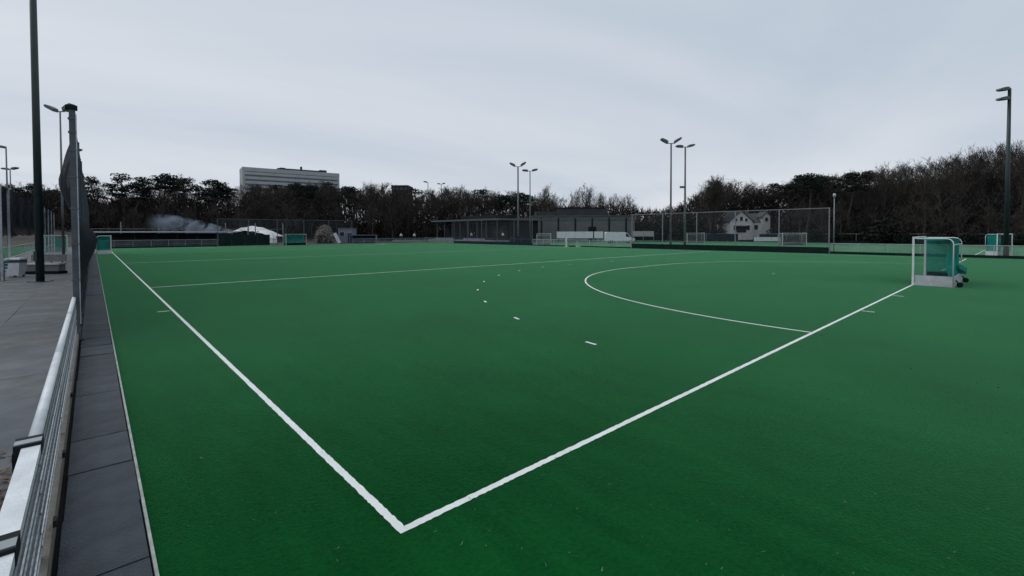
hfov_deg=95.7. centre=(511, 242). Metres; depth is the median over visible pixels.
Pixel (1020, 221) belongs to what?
bare tree
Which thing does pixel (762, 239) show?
hoarding
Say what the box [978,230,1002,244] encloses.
evergreen shrub
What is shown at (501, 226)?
window
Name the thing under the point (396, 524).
pitch line
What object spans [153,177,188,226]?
pine tree
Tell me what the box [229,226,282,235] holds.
marquee
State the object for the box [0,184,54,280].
net fence
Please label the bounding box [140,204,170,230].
bare tree
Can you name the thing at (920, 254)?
rail fence
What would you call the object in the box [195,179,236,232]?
pine tree
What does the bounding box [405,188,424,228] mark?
pine tree
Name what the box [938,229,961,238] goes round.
evergreen shrub
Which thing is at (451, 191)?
bare tree
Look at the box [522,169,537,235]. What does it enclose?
floodlight mast
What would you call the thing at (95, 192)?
bare tree
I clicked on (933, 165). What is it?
bare tree
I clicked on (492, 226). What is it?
window
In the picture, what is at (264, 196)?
bare tree
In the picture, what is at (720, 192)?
bare tree
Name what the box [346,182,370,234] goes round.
bare tree
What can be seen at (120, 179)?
pine tree
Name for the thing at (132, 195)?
bare tree
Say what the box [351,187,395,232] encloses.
bare tree
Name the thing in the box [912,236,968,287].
hockey goal
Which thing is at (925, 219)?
bare tree
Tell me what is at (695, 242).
hockey goal
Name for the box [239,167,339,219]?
hospital block
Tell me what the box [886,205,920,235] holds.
bare tree
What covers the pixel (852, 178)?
pine tree
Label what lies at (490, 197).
bare tree
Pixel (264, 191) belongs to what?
bare tree
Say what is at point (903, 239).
evergreen shrub
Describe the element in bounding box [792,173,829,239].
pine tree
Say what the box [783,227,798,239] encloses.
evergreen shrub
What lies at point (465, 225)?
window
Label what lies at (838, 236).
evergreen shrub
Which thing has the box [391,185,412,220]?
dark block
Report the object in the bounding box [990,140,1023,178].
bare tree
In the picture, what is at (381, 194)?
bare tree
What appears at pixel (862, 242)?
rail fence
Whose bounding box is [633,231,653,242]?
hoarding
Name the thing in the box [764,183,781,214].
bare tree
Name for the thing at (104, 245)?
hockey goal
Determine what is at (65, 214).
bare tree
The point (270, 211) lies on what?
bare tree
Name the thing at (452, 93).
sky
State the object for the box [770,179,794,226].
bare tree
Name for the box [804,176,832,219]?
pine tree
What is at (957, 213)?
bare tree
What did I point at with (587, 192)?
bare tree
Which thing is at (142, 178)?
pine tree
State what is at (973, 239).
evergreen shrub
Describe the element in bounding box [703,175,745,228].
bare tree
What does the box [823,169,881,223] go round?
bare tree
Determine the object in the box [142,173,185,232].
pine tree
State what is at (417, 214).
bare tree
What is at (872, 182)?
pine tree
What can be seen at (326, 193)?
bare tree
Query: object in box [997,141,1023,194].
bare tree
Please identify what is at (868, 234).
evergreen shrub
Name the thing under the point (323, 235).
brush heap
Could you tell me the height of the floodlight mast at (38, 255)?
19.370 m
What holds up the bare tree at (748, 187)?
on the ground
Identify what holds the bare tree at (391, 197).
on the ground
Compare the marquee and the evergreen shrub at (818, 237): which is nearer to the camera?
the evergreen shrub at (818, 237)
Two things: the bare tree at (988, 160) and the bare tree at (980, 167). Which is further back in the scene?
the bare tree at (988, 160)
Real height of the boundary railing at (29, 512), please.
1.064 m
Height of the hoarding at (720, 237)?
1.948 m
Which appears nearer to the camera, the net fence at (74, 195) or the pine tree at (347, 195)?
the net fence at (74, 195)
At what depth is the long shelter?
83.80 m
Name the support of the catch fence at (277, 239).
on the hockey pitch at (447, 380)
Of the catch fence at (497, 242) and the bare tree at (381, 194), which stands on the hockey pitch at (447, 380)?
the catch fence at (497, 242)
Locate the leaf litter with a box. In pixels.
[0,451,21,570]
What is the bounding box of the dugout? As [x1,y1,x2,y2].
[349,235,376,242]
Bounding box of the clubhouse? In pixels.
[428,215,543,242]
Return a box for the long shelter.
[94,231,237,246]
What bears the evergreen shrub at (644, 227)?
on the ground
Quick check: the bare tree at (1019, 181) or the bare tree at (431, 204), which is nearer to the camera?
the bare tree at (1019, 181)
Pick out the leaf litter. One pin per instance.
(6, 478)
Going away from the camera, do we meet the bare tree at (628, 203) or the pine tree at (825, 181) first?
the pine tree at (825, 181)
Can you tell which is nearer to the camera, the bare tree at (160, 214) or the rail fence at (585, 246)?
the rail fence at (585, 246)
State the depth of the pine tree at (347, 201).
146.34 m
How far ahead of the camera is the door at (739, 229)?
124.85 m
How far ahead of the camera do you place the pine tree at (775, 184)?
143.71 m
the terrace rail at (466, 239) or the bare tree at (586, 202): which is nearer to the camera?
the terrace rail at (466, 239)
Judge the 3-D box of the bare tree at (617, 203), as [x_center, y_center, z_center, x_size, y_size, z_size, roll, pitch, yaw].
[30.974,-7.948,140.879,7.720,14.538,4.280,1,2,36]
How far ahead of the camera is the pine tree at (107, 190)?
118.37 m
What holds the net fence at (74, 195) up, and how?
on the paving
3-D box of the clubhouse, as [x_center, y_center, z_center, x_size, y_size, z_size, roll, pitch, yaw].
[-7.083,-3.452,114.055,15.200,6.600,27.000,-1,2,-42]
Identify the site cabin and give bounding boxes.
[337,228,356,242]
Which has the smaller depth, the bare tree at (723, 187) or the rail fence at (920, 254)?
the rail fence at (920, 254)
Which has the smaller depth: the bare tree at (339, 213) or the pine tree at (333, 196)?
the bare tree at (339, 213)
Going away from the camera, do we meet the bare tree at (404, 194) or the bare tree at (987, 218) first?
the bare tree at (987, 218)
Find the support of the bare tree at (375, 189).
on the ground
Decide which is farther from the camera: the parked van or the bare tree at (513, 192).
the bare tree at (513, 192)
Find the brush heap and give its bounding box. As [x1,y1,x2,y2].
[312,225,334,243]
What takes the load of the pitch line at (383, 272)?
on the hockey pitch at (447, 380)
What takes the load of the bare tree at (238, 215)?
on the ground
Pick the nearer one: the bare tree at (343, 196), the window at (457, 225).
the window at (457, 225)
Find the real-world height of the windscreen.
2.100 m
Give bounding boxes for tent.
[268,232,276,242]
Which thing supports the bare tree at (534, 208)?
on the ground
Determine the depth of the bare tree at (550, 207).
127.67 m
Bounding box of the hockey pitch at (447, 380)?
[95,242,1023,575]
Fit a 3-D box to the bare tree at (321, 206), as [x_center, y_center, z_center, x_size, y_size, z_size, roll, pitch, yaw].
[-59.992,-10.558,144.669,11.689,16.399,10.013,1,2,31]
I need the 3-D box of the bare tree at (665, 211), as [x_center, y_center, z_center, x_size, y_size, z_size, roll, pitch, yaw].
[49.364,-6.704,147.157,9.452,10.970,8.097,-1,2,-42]
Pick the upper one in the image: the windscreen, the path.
the windscreen
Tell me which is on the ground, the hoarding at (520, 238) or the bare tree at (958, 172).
the bare tree at (958, 172)
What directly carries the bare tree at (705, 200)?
on the ground
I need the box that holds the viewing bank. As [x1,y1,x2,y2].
[391,240,427,242]
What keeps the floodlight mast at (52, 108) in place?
on the path
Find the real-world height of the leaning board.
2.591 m
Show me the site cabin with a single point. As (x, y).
(343, 233)
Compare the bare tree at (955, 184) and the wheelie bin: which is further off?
the bare tree at (955, 184)
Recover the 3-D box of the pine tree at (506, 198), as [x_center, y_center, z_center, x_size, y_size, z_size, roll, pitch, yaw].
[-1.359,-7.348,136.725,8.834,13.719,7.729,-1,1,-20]
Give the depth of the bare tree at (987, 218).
79.79 m
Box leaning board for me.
[333,233,340,242]
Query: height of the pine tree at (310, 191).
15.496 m
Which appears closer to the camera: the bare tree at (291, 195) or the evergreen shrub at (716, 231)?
the evergreen shrub at (716, 231)
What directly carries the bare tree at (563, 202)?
on the ground
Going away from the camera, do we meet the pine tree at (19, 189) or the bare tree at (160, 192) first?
the pine tree at (19, 189)
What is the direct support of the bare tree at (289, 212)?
on the ground
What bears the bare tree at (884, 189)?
on the ground
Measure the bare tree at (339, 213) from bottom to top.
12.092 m
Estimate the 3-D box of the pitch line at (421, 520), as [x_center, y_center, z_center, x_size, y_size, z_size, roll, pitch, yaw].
[19.464,1.882,22.232,54.856,0.001,0.083,-1,2,-42]
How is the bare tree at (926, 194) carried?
on the ground
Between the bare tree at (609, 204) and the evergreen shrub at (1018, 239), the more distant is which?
the bare tree at (609, 204)
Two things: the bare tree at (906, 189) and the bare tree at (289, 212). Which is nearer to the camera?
the bare tree at (906, 189)
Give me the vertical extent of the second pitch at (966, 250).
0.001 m
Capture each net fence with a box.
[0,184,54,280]
[59,104,96,341]
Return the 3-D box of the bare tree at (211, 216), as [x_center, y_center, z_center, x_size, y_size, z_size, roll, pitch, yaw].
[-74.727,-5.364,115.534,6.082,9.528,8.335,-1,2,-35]
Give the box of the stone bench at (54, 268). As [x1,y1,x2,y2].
[25,254,67,273]
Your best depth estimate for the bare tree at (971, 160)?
111.88 m
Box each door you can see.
[588,227,595,241]
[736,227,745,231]
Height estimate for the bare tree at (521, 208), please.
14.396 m
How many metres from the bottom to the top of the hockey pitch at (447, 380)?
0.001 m
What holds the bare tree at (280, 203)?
on the ground
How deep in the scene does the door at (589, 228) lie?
117.89 m
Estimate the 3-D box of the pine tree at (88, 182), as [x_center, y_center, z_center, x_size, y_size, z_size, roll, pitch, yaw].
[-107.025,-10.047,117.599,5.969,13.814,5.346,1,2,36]
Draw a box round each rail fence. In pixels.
[3,242,34,257]
[111,239,216,247]
[374,238,405,242]
[533,239,630,247]
[635,234,1010,244]
[830,243,1023,258]
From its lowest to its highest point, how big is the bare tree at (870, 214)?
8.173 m
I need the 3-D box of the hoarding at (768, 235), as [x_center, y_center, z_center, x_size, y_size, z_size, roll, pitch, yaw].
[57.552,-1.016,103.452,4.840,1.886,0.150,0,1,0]
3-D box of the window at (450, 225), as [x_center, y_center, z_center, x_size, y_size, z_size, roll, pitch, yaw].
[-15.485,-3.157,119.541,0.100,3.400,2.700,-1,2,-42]
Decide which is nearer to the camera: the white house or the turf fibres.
the turf fibres
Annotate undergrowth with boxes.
[12,175,1023,241]
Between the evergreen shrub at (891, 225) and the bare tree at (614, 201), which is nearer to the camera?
the evergreen shrub at (891, 225)
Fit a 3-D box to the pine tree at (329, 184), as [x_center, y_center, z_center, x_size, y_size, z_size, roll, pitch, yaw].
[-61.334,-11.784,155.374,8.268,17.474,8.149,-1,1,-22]
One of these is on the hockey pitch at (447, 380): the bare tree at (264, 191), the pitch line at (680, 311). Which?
the pitch line at (680, 311)
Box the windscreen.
[218,235,269,245]
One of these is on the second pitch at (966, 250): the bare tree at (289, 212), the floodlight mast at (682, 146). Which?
the floodlight mast at (682, 146)
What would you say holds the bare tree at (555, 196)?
on the ground
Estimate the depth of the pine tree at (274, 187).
145.74 m
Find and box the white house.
[714,210,771,239]
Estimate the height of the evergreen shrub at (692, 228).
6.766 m
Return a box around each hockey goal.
[44,235,67,251]
[96,235,111,253]
[284,234,305,244]
[537,233,550,244]
[686,233,704,242]
[779,233,806,245]
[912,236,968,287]
[985,234,1012,255]
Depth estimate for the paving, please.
10.29 m
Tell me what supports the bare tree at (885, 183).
on the ground
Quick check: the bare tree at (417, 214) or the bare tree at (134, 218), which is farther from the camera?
the bare tree at (417, 214)
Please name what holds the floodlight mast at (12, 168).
on the neighbour pitch at (14, 250)
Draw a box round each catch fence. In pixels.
[217,218,351,245]
[454,218,532,244]
[632,207,829,253]
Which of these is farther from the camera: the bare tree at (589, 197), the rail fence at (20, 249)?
the bare tree at (589, 197)
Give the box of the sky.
[0,0,1023,221]
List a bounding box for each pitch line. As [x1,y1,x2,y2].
[112,252,407,532]
[150,251,706,287]
[405,259,965,529]
[585,267,811,332]
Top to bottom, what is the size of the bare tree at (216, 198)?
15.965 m
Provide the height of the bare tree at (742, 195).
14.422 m
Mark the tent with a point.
(272, 235)
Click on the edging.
(151, 545)
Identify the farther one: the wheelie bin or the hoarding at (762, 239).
the hoarding at (762, 239)
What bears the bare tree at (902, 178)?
on the ground
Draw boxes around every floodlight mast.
[0,145,7,247]
[0,167,18,237]
[28,0,53,281]
[43,103,73,253]
[509,162,525,235]
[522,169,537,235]
[660,137,681,243]
[675,144,694,244]
[996,87,1011,255]
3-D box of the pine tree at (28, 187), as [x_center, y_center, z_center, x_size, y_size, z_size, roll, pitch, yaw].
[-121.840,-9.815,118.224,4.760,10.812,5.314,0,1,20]
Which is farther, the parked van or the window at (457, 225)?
the window at (457, 225)
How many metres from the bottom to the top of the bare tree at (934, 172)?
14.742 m
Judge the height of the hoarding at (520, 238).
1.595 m
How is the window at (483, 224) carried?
in the clubhouse
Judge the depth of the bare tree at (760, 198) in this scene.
141.94 m
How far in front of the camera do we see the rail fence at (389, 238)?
106.34 m
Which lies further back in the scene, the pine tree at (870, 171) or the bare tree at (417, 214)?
the bare tree at (417, 214)
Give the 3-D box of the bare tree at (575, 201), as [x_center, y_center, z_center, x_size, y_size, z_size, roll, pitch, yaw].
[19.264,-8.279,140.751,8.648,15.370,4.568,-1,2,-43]
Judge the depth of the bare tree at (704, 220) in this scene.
129.43 m
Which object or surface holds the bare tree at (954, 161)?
on the ground
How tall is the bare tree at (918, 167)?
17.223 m
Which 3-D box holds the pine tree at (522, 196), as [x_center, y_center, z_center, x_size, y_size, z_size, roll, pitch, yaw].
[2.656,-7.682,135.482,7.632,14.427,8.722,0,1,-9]
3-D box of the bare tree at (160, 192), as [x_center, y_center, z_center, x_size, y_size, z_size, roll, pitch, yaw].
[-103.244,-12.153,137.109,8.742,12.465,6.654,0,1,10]
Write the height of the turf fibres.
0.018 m
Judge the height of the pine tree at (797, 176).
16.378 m
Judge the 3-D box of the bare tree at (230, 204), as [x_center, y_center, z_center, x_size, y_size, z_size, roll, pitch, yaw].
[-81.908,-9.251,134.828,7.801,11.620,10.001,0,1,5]
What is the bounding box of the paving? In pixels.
[0,262,72,575]
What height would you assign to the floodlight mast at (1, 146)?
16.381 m
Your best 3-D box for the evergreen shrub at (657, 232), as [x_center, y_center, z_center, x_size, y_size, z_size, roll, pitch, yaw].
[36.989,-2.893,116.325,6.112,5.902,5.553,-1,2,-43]
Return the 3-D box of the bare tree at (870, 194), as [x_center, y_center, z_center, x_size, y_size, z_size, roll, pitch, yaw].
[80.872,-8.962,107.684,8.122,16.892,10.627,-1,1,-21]
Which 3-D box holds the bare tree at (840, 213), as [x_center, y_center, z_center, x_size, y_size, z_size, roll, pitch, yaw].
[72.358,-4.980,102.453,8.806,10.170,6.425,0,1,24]
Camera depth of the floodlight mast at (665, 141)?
70.70 m
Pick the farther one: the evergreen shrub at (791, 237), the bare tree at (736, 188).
the bare tree at (736, 188)
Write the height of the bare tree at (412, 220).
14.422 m
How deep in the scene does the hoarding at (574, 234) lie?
99.96 m
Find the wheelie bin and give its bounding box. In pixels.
[5,258,27,276]
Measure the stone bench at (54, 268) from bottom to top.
1.150 m
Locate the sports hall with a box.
[531,207,635,241]
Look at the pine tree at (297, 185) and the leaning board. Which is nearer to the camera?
the leaning board
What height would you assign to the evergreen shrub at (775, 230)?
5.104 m
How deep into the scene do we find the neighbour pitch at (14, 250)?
66.31 m
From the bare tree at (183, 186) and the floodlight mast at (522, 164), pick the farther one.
the bare tree at (183, 186)
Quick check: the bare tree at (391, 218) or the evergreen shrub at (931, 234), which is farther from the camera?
the bare tree at (391, 218)
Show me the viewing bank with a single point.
(410, 241)
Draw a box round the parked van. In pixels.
[604,232,634,242]
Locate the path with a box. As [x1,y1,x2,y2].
[3,247,71,262]
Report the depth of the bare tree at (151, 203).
120.76 m
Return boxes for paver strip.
[57,251,152,575]
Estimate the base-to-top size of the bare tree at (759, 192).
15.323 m
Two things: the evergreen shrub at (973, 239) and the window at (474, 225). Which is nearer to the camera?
the evergreen shrub at (973, 239)
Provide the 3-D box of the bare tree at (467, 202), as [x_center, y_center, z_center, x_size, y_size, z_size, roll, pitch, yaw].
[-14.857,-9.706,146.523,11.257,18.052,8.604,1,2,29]
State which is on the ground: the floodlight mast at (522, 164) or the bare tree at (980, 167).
the bare tree at (980, 167)
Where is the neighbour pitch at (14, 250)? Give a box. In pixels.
[3,247,34,258]
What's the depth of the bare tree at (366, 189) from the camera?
156.28 m
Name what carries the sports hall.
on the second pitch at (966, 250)
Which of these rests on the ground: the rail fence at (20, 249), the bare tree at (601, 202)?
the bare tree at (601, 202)
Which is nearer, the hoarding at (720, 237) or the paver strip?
the paver strip
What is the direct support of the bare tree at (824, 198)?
on the ground
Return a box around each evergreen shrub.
[635,224,640,239]
[637,221,659,240]
[649,219,668,241]
[665,223,689,241]
[681,217,708,240]
[710,227,727,233]
[765,222,791,239]
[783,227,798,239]
[807,228,826,242]
[824,232,848,242]
[860,222,891,243]
[870,216,901,243]
[888,227,911,243]
[919,231,940,241]
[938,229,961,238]
[962,231,983,244]
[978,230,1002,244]
[1009,233,1023,246]
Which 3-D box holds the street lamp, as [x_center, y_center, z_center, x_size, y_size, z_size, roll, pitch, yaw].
[35.947,-2.174,51.766,0.320,6.680,0.320,0,1,0]
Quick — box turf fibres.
[144,332,1006,575]
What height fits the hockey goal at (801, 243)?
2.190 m
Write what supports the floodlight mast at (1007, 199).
on the second pitch at (966, 250)
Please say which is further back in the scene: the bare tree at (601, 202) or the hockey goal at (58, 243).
the bare tree at (601, 202)
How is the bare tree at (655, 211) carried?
on the ground
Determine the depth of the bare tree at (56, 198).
117.99 m
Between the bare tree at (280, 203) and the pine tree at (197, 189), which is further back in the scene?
the bare tree at (280, 203)
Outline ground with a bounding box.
[3,221,961,262]
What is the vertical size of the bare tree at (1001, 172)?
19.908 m
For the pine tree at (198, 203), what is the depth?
130.63 m
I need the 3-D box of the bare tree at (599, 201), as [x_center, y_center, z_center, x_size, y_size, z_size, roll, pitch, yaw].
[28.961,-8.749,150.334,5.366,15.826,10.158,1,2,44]
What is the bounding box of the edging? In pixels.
[95,250,159,575]
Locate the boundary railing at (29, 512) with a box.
[0,297,78,575]
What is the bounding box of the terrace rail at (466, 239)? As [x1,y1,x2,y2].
[436,238,495,239]
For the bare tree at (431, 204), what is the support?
on the ground
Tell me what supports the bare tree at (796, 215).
on the ground
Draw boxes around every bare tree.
[33,187,59,208]
[43,184,65,224]
[54,209,70,223]
[65,209,99,226]
[85,173,109,227]
[117,207,153,230]
[118,192,139,222]
[128,187,168,223]
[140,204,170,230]
[150,173,197,228]
[153,189,169,207]
[157,192,191,213]
[168,206,200,232]
[197,202,225,232]
[201,179,228,230]
[212,187,251,221]
[217,196,241,217]
[229,208,251,234]
[234,185,262,234]
[235,184,247,205]
[246,183,293,229]
[246,189,288,223]
[253,201,284,231]
[260,192,295,225]
[271,186,313,228]
[272,203,300,234]
[297,184,334,226]
[300,180,319,228]
[309,179,349,225]
[320,200,344,232]
[326,187,359,227]
[345,206,362,234]
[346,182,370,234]
[351,181,381,208]
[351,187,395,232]
[354,183,391,236]
[358,183,405,236]
[360,204,382,234]
[377,186,408,236]
[381,204,406,239]
[394,192,428,237]
[395,186,421,208]
[405,193,428,232]
[406,192,439,239]
[411,188,443,228]
[419,191,446,236]
[430,188,462,236]
[438,185,476,219]
[445,186,480,215]
[454,185,480,213]
[454,189,492,215]
[481,190,504,214]
[497,191,527,217]
[511,198,528,217]
[525,196,542,214]
[531,183,563,211]
[531,193,559,215]
[553,197,569,209]
[566,191,582,206]
[574,187,583,205]
[576,187,592,206]
[576,188,604,206]
[581,181,596,206]
[590,192,609,212]
[594,193,607,213]
[602,196,613,214]
[606,194,623,214]
[607,194,619,212]
[619,194,635,214]
[636,208,656,226]
[651,209,664,228]
[660,204,677,226]
[673,204,691,228]
[678,193,705,223]
[687,180,729,226]
[696,176,736,217]
[698,204,719,231]
[699,181,725,233]
[700,177,739,227]
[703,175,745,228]
[724,179,753,210]
[727,187,756,212]
[734,179,772,211]
[739,181,756,205]
[743,189,771,215]
[745,183,773,208]
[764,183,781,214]
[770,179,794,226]
[786,200,817,239]
[802,201,830,229]
[814,173,857,226]
[819,199,862,239]
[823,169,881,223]
[833,169,887,230]
[857,207,892,240]
[858,164,947,222]
[862,160,920,220]
[864,169,911,202]
[877,161,920,204]
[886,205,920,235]
[888,159,918,187]
[891,156,963,211]
[893,159,943,197]
[906,202,948,234]
[909,153,975,233]
[910,161,938,233]
[918,159,952,185]
[923,142,1021,232]
[929,154,990,230]
[931,147,977,207]
[937,153,971,186]
[939,205,978,241]
[946,150,1004,228]
[947,149,985,182]
[961,146,997,179]
[966,203,1013,234]
[968,142,1023,210]
[976,142,1023,227]
[988,144,1023,232]
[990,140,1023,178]
[993,140,1023,196]
[993,206,1023,237]
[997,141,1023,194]
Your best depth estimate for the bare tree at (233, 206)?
122.59 m
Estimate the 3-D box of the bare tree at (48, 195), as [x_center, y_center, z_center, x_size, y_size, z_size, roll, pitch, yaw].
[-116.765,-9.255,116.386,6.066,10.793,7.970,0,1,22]
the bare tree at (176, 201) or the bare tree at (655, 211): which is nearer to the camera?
the bare tree at (176, 201)
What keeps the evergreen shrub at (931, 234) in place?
on the ground
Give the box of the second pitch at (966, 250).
[428,241,1023,255]
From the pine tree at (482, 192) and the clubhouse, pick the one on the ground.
the pine tree at (482, 192)
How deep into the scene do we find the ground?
101.79 m
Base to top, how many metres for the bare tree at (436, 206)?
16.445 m
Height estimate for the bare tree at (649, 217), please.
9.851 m
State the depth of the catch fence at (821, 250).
58.01 m
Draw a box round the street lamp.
[833,193,835,250]
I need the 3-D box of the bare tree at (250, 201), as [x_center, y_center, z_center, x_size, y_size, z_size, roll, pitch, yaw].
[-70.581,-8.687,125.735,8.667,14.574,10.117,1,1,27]
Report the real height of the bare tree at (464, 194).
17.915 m
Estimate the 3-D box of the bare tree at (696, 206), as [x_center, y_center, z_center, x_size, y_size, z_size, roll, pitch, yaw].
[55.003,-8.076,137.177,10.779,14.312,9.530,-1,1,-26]
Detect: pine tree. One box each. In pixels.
[11,187,29,198]
[21,184,45,198]
[84,176,102,228]
[92,183,130,230]
[95,183,146,228]
[96,173,142,226]
[126,176,154,229]
[129,180,156,225]
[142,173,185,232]
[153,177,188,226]
[164,178,198,225]
[171,185,218,232]
[192,196,208,224]
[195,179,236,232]
[208,185,238,232]
[269,184,284,209]
[284,182,310,230]
[295,185,322,229]
[323,182,338,224]
[326,188,343,230]
[337,188,357,227]
[339,186,364,226]
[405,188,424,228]
[473,189,495,213]
[491,195,520,213]
[509,192,531,217]
[763,183,782,192]
[777,183,804,222]
[779,174,824,209]
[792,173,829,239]
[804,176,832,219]
[831,171,872,240]
[858,170,883,197]
[862,175,885,194]
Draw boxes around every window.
[449,224,454,236]
[456,224,462,236]
[464,223,470,236]
[472,223,478,236]
[480,223,487,237]
[489,223,496,237]
[498,223,505,237]
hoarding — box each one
[511,236,530,241]
[557,232,592,237]
[594,232,602,237]
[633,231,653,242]
[706,234,737,242]
[754,237,777,242]
[759,234,780,241]
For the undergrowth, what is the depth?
120.77 m
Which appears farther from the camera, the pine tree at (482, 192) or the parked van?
the pine tree at (482, 192)
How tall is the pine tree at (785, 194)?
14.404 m
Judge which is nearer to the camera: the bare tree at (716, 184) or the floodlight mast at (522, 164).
the floodlight mast at (522, 164)
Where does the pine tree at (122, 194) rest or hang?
on the ground
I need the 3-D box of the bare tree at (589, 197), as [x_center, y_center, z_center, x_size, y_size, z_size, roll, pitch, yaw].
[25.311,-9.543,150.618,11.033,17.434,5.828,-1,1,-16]
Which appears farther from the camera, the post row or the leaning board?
the leaning board
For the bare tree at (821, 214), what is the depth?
106.01 m
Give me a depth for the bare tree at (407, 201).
136.61 m
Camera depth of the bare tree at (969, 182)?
96.10 m
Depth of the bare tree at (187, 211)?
112.65 m
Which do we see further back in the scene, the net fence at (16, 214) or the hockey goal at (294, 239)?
the hockey goal at (294, 239)
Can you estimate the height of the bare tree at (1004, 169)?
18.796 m
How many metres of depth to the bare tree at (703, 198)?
130.97 m
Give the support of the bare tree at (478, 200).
on the ground
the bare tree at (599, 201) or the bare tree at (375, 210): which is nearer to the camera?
the bare tree at (375, 210)
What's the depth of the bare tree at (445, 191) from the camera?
145.65 m
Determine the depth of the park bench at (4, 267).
24.33 m
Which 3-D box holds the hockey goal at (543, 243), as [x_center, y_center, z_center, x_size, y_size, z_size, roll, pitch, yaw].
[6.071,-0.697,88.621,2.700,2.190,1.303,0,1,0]
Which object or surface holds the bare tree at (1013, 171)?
on the ground
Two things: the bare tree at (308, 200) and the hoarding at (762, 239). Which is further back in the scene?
the bare tree at (308, 200)
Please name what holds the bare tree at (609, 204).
on the ground
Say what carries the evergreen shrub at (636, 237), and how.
on the ground
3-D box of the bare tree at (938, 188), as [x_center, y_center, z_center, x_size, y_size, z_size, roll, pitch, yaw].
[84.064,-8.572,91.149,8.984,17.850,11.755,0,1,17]
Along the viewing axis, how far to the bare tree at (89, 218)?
113.58 m
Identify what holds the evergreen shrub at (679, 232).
on the ground
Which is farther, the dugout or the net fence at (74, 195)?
the dugout
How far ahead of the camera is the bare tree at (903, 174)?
118.50 m
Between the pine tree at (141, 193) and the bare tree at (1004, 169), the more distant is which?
the pine tree at (141, 193)
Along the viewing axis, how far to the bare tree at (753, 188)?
145.34 m
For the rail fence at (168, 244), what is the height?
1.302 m
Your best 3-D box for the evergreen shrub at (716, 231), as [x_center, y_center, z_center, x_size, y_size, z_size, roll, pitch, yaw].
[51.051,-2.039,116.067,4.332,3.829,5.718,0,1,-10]
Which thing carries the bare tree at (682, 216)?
on the ground
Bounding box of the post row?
[120,222,283,243]
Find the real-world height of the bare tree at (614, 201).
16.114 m
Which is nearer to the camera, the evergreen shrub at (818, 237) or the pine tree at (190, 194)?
the evergreen shrub at (818, 237)
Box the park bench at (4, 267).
[0,261,7,279]
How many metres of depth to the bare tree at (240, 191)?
143.06 m
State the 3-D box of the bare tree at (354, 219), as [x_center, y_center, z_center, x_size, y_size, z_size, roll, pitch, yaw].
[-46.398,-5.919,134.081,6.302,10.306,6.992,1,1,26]
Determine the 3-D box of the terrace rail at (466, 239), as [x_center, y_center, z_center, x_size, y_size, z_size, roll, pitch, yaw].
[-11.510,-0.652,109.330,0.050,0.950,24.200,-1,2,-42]
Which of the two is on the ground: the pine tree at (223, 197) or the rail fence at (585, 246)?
the pine tree at (223, 197)

